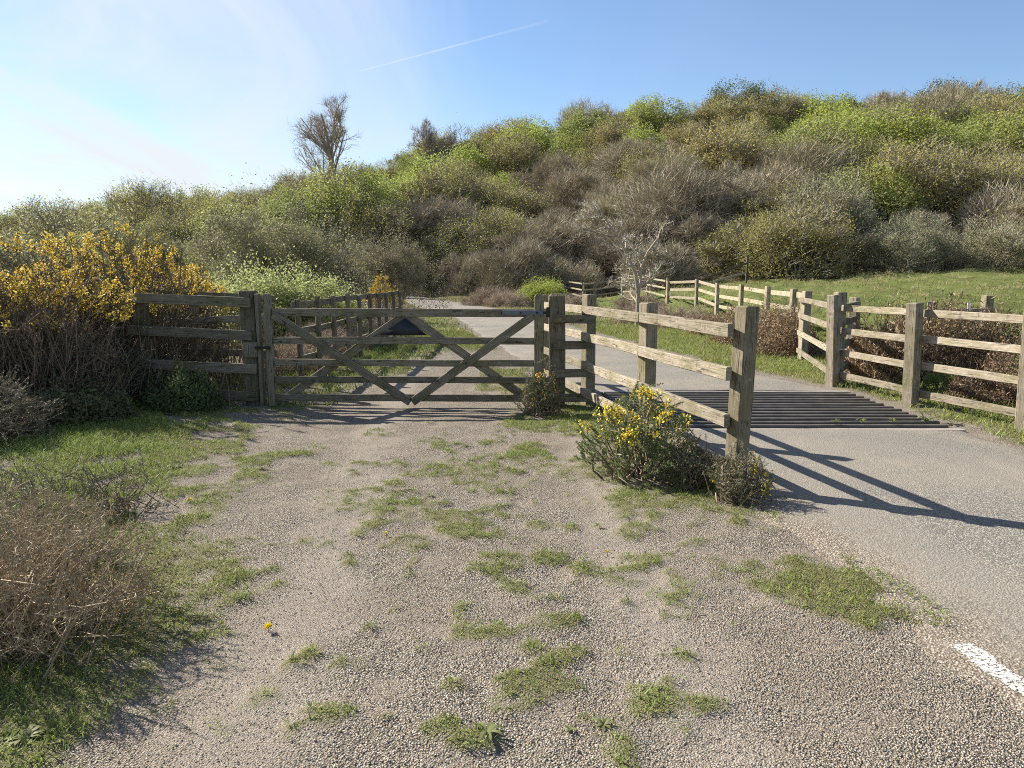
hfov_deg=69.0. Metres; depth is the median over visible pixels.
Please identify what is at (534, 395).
gorse bush
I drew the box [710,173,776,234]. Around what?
hillside tree
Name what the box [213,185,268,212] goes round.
hillside tree
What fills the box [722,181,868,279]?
hillside tree
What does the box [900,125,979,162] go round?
hillside tree
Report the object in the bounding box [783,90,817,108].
hillside tree
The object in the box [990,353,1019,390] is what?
bramble mound
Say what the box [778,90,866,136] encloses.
hillside tree
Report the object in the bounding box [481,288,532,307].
bramble bush
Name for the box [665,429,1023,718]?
road
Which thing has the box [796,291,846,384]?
fence panel
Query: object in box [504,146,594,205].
bare tree
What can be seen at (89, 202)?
hillside tree
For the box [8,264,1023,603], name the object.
grass
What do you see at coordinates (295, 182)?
bare tree
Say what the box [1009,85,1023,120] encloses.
hillside tree
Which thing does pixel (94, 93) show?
sky
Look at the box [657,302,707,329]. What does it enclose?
bramble bush
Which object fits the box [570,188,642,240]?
bare tree
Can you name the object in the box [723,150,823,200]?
bare tree
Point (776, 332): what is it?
dead bracken
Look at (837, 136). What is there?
hillside tree
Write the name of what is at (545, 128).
hillside tree
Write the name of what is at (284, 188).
hillside tree
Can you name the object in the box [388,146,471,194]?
hillside tree
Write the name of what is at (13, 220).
hillside tree
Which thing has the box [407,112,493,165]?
hillside tree
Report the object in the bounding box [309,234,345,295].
hillside tree
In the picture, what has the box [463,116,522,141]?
hillside tree
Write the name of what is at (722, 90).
hillside tree
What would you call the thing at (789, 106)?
hillside tree
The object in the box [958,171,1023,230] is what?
hillside tree
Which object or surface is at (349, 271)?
bare tree
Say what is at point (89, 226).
hillside tree
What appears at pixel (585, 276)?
bare tree
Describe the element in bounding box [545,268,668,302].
wooden fence
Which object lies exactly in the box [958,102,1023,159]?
hillside tree
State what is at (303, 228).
hillside tree
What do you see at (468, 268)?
bare tree
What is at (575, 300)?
bramble bush
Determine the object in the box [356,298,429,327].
bramble bush
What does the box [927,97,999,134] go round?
hillside tree
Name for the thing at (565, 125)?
hillside tree
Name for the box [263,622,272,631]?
dandelion
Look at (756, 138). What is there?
hillside tree
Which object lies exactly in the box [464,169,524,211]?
hillside tree
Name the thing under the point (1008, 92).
hillside tree
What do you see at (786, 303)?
field grass
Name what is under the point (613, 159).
bare tree
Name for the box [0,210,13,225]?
hillside tree
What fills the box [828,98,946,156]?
hillside tree
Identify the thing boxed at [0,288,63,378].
gorse bush
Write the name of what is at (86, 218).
hillside tree
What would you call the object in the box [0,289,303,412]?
dead stems
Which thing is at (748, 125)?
hillside tree
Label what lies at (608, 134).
hillside tree
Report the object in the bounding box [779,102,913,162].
hillside tree
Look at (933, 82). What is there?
hillside tree
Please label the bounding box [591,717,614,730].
weed
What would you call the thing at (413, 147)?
hillside tree
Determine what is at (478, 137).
hillside tree
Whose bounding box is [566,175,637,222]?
bare tree
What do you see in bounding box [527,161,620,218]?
bare tree
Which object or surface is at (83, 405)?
bramble mound
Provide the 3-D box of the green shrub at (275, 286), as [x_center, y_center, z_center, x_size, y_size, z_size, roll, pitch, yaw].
[-5.610,-1.873,16.911,3.663,2.785,3.673,5,9,32]
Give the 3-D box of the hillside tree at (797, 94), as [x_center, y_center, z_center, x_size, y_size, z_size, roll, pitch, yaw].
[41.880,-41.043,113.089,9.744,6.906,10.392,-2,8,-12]
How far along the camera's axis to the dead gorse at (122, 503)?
4.89 m
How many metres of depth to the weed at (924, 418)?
8.04 m
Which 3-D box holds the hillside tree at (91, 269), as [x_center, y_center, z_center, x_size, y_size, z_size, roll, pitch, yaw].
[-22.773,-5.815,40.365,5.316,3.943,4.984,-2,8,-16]
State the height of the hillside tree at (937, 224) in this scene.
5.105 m
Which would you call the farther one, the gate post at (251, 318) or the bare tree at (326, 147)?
the bare tree at (326, 147)
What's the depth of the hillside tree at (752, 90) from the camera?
102.92 m
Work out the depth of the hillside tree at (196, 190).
84.41 m
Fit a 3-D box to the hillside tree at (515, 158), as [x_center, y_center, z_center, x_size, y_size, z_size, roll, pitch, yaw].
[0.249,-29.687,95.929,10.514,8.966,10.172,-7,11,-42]
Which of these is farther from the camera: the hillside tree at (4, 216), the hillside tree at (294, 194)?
the hillside tree at (294, 194)
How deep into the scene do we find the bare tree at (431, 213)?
65.93 m
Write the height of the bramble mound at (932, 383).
0.484 m
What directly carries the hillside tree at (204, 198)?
on the ground at (346, 423)
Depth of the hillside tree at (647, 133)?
85.80 m
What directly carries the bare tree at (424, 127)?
on the ground at (346, 423)
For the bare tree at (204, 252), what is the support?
on the ground at (346, 423)
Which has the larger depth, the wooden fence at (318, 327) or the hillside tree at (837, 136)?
the hillside tree at (837, 136)
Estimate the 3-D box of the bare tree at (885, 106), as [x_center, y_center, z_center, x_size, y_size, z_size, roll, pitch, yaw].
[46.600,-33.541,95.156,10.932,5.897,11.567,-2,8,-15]
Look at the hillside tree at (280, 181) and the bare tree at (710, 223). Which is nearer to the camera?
the bare tree at (710, 223)
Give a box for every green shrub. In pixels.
[189,241,341,348]
[204,267,248,339]
[273,261,374,344]
[515,273,567,306]
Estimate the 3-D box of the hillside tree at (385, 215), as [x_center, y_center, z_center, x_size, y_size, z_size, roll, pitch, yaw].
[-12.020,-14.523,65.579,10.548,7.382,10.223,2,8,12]
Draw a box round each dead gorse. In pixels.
[0,289,161,411]
[0,299,60,403]
[0,364,70,446]
[0,434,108,525]
[0,480,177,686]
[0,481,127,594]
[46,443,179,529]
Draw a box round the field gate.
[255,294,545,405]
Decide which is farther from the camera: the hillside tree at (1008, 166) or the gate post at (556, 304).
the hillside tree at (1008, 166)
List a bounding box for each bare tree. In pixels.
[168,219,267,291]
[257,167,347,208]
[287,90,366,228]
[311,234,421,297]
[342,202,423,245]
[389,188,499,260]
[406,117,444,164]
[420,127,448,162]
[433,242,509,295]
[445,130,460,156]
[471,232,579,293]
[488,209,598,272]
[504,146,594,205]
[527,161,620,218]
[531,203,579,239]
[543,257,607,297]
[551,97,620,131]
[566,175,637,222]
[569,211,681,270]
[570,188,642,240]
[574,199,675,324]
[587,133,676,183]
[612,233,725,290]
[613,152,767,241]
[618,143,734,209]
[648,210,752,262]
[672,118,709,140]
[717,133,869,195]
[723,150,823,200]
[851,97,899,119]
[857,88,912,110]
[866,105,933,128]
[878,79,983,135]
[889,204,953,231]
[911,76,1003,106]
[946,176,1023,240]
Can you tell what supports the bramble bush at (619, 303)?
on the ground at (346, 423)
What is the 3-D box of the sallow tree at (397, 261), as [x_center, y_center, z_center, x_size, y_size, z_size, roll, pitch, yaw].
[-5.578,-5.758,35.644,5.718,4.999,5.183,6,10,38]
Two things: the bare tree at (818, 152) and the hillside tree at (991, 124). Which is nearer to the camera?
the bare tree at (818, 152)
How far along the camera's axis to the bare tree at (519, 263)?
55.50 m
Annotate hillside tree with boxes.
[0,184,83,238]
[0,202,54,223]
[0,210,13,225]
[0,213,87,298]
[0,217,78,248]
[41,229,107,259]
[47,199,101,218]
[55,202,142,249]
[59,247,115,288]
[63,203,114,230]
[74,187,126,219]
[96,170,194,229]
[110,185,192,232]
[137,221,219,291]
[138,194,206,250]
[161,183,215,205]
[174,191,281,241]
[175,185,271,226]
[183,186,221,224]
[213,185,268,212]
[229,184,266,206]
[252,180,333,235]
[262,176,334,228]
[264,212,339,254]
[266,166,316,198]
[298,156,390,238]
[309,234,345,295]
[314,180,426,258]
[327,163,363,188]
[338,157,389,184]
[350,165,397,203]
[369,155,405,184]
[369,170,434,209]
[386,146,419,168]
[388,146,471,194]
[391,151,437,186]
[392,165,422,182]
[393,148,496,210]
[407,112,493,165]
[408,139,433,154]
[409,207,504,285]
[429,150,489,181]
[445,140,505,180]
[449,167,553,224]
[449,199,551,269]
[455,203,522,246]
[456,129,497,151]
[461,133,502,169]
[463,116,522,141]
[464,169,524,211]
[481,115,551,184]
[482,116,538,158]
[484,170,521,194]
[490,111,555,148]
[493,120,554,166]
[536,145,591,184]
[537,102,617,157]
[542,123,595,162]
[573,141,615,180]
[579,104,639,161]
[608,104,637,131]
[611,136,681,185]
[615,120,667,151]
[617,92,667,138]
[620,93,693,141]
[629,171,697,222]
[657,119,708,151]
[662,115,785,182]
[673,100,716,128]
[683,82,783,132]
[685,204,808,276]
[703,77,766,114]
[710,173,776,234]
[711,120,785,176]
[714,108,777,143]
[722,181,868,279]
[736,154,873,235]
[737,80,789,121]
[743,104,873,179]
[744,84,810,134]
[752,155,888,265]
[755,113,791,138]
[768,122,802,144]
[775,115,808,140]
[777,88,816,100]
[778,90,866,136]
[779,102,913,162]
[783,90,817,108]
[783,103,877,142]
[788,88,850,129]
[808,156,936,230]
[825,89,866,112]
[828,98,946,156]
[841,130,916,175]
[849,208,959,271]
[853,102,953,160]
[856,130,995,219]
[869,205,967,267]
[875,89,909,108]
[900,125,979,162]
[900,139,984,208]
[908,115,956,139]
[911,74,975,100]
[924,116,1002,159]
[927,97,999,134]
[936,142,1023,220]
[938,212,1023,270]
[945,133,1023,177]
[951,82,1018,113]
[954,86,1023,123]
[954,109,1017,153]
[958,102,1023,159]
[958,143,1023,205]
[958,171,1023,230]
[966,216,1022,265]
[983,79,1023,104]
[993,111,1023,126]
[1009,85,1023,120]
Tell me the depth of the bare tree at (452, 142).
100.56 m
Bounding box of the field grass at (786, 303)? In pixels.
[568,263,1023,357]
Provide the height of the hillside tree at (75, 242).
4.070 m
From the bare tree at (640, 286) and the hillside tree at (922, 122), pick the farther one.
the hillside tree at (922, 122)
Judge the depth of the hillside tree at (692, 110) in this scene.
103.03 m
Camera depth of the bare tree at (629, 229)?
58.74 m
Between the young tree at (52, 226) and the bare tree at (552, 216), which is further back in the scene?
the bare tree at (552, 216)
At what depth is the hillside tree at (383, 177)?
82.34 m
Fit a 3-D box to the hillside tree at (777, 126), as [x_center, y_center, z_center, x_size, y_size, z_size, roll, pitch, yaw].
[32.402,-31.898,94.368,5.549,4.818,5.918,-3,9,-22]
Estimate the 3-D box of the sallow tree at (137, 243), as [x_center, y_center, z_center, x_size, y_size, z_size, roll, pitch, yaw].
[-17.410,-6.160,35.584,6.775,5.881,7.474,-3,9,-21]
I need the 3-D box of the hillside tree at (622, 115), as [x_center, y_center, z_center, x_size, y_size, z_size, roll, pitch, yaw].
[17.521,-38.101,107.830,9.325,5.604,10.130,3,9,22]
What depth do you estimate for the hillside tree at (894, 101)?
101.93 m
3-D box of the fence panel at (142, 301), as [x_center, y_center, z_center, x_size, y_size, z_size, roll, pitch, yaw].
[-3.850,-0.328,9.069,1.545,1.560,0.239,0,8,0]
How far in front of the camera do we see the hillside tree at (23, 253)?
35.92 m
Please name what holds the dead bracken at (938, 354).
on the ground at (346, 423)
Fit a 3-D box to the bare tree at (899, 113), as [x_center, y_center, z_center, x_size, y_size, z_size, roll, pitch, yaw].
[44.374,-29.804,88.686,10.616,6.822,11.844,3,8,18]
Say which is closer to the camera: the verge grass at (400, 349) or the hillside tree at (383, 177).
the verge grass at (400, 349)
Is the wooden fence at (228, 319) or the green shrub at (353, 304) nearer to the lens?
the wooden fence at (228, 319)
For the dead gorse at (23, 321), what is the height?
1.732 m
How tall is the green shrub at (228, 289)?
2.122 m
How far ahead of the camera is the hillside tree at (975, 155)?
67.09 m
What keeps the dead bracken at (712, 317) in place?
on the ground at (346, 423)
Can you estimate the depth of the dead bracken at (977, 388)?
9.31 m
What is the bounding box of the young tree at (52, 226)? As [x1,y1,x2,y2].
[0,189,142,305]
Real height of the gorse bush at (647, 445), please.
1.001 m
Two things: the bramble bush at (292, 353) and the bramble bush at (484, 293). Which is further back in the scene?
the bramble bush at (484, 293)
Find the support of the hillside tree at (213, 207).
on the ground at (346, 423)
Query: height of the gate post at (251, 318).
1.652 m
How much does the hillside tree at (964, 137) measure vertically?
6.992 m
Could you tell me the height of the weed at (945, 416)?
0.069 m
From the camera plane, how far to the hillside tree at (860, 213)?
53.09 m
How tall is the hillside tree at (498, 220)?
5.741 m
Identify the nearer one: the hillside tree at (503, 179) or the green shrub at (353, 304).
the green shrub at (353, 304)
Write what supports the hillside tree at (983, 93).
on the ground at (346, 423)
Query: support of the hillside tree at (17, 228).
on the ground at (346, 423)
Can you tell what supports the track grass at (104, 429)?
on the ground at (346, 423)
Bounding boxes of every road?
[351,238,835,390]
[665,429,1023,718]
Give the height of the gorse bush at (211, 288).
1.964 m
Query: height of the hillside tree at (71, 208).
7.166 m
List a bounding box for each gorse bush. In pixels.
[0,230,136,374]
[0,231,157,398]
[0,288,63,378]
[31,221,231,393]
[111,251,239,372]
[362,274,406,318]
[514,354,576,416]
[569,381,704,487]
[653,426,726,492]
[702,437,776,510]
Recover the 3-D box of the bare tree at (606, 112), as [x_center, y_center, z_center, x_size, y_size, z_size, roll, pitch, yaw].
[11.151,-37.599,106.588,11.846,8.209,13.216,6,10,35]
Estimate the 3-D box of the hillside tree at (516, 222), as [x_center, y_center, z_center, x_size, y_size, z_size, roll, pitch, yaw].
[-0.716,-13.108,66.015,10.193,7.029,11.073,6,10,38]
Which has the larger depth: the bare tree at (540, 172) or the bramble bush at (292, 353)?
the bare tree at (540, 172)
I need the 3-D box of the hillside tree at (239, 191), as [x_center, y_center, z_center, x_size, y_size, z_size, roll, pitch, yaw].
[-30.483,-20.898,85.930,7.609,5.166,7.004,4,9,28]
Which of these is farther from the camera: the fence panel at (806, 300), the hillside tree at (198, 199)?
the hillside tree at (198, 199)
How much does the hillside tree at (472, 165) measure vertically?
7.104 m
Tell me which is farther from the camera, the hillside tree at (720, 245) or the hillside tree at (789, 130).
the hillside tree at (789, 130)
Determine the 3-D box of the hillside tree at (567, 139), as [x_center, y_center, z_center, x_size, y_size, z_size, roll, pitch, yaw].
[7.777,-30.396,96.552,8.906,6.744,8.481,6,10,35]
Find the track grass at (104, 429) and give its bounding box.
[0,395,954,767]
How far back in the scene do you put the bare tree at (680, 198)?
59.20 m
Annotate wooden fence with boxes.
[145,289,277,389]
[291,291,401,383]
[543,294,759,486]
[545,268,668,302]
[666,279,801,355]
[825,295,1023,431]
[846,295,994,371]
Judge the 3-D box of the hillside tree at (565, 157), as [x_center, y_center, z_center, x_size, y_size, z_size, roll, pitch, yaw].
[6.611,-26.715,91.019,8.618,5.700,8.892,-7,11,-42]
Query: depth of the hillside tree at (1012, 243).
49.34 m
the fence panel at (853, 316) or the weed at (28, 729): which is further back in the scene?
the fence panel at (853, 316)
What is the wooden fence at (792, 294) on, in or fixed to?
on the ground at (346, 423)
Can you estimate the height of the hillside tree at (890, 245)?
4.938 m
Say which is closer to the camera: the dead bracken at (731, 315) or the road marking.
the road marking
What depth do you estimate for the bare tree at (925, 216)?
57.15 m
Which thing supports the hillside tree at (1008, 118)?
on the ground at (346, 423)
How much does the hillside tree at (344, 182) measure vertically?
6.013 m
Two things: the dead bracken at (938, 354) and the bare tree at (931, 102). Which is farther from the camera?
the bare tree at (931, 102)
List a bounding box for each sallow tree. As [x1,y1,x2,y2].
[67,192,219,291]
[173,184,315,293]
[182,163,387,307]
[341,215,454,308]
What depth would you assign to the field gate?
9.00 m
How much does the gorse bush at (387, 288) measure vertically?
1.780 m
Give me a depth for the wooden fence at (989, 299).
11.47 m
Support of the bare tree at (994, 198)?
on the ground at (346, 423)
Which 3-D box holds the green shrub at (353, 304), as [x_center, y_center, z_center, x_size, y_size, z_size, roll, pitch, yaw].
[-4.494,-1.726,17.435,2.703,2.254,2.696,8,11,44]
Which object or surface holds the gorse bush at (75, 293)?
on the ground at (346, 423)
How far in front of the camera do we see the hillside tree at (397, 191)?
76.22 m
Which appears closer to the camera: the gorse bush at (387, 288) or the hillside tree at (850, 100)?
the gorse bush at (387, 288)
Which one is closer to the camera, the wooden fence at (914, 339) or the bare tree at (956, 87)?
the wooden fence at (914, 339)
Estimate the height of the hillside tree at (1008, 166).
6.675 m
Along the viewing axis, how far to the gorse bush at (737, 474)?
5.17 m
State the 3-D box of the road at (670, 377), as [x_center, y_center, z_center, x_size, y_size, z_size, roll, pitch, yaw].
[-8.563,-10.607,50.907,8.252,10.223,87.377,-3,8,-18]
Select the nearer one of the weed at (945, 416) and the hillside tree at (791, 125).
the weed at (945, 416)
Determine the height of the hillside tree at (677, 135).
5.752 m
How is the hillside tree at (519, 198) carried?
on the ground at (346, 423)
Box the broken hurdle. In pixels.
[701,255,748,285]
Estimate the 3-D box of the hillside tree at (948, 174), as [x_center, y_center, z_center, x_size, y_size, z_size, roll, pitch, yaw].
[34.127,-17.876,62.891,12.241,8.489,13.298,1,8,10]
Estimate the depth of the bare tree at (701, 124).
96.49 m
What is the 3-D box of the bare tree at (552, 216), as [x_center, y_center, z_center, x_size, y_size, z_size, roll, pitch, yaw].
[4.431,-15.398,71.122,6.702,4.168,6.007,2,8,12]
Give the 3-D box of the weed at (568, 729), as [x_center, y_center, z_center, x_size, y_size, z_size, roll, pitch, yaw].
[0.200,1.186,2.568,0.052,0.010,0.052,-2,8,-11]
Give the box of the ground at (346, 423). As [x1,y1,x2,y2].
[0,129,1023,767]
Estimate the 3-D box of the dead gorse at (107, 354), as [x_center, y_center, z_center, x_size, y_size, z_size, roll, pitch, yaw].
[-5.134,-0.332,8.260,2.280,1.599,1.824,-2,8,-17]
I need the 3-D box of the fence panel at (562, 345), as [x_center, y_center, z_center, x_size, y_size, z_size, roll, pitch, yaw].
[0.742,-0.306,8.954,0.487,1.056,0.057,-1,8,-5]
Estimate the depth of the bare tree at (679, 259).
51.68 m
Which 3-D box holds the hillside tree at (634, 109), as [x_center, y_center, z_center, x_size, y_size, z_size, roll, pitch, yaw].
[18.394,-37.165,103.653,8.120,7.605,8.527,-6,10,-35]
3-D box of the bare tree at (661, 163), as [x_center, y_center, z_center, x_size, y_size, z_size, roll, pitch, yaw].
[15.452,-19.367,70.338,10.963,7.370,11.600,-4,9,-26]
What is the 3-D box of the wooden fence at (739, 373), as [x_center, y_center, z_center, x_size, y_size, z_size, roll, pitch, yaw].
[1.056,-0.178,8.389,0.238,1.622,6.208,-2,8,-11]
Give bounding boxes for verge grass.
[209,327,579,405]
[355,292,695,336]
[578,324,1023,445]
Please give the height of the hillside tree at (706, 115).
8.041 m
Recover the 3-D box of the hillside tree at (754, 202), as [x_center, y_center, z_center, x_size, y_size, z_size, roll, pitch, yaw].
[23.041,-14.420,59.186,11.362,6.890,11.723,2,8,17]
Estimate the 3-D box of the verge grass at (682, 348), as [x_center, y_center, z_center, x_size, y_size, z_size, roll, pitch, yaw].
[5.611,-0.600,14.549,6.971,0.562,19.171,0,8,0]
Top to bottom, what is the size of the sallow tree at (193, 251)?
5.881 m
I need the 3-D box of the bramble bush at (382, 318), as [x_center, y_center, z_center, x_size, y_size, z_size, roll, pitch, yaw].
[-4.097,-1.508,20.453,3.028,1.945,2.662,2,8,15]
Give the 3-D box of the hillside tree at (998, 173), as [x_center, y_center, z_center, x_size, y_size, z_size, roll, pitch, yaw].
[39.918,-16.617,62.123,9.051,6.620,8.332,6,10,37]
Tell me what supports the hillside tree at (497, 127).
on the ground at (346, 423)
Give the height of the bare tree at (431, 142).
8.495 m
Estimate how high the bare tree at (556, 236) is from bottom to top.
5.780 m
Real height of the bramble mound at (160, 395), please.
0.809 m
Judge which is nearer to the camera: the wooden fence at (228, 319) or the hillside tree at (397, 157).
the wooden fence at (228, 319)
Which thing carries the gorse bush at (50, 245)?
on the ground at (346, 423)
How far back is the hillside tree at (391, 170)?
102.12 m
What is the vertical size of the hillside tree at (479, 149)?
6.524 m
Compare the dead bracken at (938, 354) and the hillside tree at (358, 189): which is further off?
the hillside tree at (358, 189)
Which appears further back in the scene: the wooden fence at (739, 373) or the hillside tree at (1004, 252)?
the hillside tree at (1004, 252)
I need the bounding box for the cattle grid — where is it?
[595,390,966,431]
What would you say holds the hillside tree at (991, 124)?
on the ground at (346, 423)
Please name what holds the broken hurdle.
on the ground at (346, 423)
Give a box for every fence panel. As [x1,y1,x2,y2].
[124,293,258,401]
[553,315,594,401]
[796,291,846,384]
[841,301,860,371]
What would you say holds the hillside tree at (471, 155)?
on the ground at (346, 423)
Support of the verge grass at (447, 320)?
on the ground at (346, 423)
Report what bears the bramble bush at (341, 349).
on the ground at (346, 423)
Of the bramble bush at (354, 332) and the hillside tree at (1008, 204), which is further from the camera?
the hillside tree at (1008, 204)
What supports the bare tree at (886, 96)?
on the ground at (346, 423)
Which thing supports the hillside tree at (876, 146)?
on the ground at (346, 423)
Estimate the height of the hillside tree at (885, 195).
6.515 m
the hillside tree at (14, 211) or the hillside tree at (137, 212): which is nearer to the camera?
the hillside tree at (137, 212)
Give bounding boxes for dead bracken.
[686,309,729,335]
[703,289,770,344]
[753,297,825,356]
[843,278,1017,387]
[940,331,1019,407]
[950,297,1021,371]
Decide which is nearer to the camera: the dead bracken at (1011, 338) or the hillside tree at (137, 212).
the dead bracken at (1011, 338)
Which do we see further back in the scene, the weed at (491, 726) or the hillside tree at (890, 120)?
the hillside tree at (890, 120)
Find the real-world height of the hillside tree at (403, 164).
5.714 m
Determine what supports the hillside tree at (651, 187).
on the ground at (346, 423)
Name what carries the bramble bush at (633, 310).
on the ground at (346, 423)
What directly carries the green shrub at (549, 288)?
on the ground at (346, 423)
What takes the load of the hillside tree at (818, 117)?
on the ground at (346, 423)
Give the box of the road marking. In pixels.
[949,643,1023,695]
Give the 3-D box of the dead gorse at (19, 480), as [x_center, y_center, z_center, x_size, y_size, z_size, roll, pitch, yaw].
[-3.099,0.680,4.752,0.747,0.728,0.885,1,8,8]
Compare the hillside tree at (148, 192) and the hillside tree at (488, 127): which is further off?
the hillside tree at (488, 127)
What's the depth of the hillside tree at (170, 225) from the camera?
53.02 m
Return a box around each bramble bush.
[236,334,343,375]
[283,321,357,357]
[324,318,390,344]
[350,298,408,331]
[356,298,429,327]
[460,282,516,305]
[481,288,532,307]
[563,290,601,306]
[608,289,667,309]
[612,299,675,324]
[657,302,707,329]
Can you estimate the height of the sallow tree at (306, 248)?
5.999 m
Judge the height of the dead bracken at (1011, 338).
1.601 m
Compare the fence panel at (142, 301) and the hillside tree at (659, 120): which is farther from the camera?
the hillside tree at (659, 120)
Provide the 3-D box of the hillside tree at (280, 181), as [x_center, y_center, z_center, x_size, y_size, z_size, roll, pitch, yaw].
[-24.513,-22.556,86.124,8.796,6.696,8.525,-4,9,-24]
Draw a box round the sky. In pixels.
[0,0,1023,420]
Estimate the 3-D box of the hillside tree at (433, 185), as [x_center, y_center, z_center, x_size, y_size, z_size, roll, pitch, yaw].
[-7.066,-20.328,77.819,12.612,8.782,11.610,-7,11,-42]
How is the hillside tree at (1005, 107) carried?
on the ground at (346, 423)
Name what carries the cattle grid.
in the ground at (346, 423)
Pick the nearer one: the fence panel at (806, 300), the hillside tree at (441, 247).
the fence panel at (806, 300)
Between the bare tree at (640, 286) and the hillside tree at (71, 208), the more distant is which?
the hillside tree at (71, 208)
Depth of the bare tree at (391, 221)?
69.59 m
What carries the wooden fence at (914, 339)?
on the ground at (346, 423)
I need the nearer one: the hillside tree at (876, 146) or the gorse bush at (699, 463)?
the gorse bush at (699, 463)
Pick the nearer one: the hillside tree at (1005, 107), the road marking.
the road marking
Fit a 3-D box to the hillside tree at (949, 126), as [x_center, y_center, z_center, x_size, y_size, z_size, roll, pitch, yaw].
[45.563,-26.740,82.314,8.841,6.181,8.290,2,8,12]
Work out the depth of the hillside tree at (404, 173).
88.08 m
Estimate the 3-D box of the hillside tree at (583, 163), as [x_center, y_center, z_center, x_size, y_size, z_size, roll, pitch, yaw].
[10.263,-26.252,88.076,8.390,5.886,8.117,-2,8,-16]
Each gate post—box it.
[238,290,265,405]
[546,294,564,406]
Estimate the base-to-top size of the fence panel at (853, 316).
1.452 m
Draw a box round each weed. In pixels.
[4,723,50,746]
[473,722,507,742]
[563,724,577,731]
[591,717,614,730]
[916,411,933,420]
[936,413,951,419]
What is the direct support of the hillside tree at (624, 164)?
on the ground at (346, 423)
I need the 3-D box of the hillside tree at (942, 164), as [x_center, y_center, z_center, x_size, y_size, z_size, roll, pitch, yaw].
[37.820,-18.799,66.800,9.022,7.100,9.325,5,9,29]
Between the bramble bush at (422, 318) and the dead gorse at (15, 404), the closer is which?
the dead gorse at (15, 404)
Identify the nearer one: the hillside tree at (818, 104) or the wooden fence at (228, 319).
the wooden fence at (228, 319)
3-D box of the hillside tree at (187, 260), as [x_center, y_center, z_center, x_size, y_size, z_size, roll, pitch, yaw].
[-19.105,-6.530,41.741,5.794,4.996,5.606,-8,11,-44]
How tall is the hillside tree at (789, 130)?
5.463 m
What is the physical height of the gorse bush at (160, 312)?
2.236 m
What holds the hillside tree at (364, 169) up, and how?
on the ground at (346, 423)
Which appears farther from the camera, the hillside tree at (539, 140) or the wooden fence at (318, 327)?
the hillside tree at (539, 140)
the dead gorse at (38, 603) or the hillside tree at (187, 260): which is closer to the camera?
the dead gorse at (38, 603)
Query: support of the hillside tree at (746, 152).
on the ground at (346, 423)
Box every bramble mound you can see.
[0,370,146,432]
[127,352,232,415]
[919,363,963,393]
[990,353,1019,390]
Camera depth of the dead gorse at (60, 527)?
3.93 m

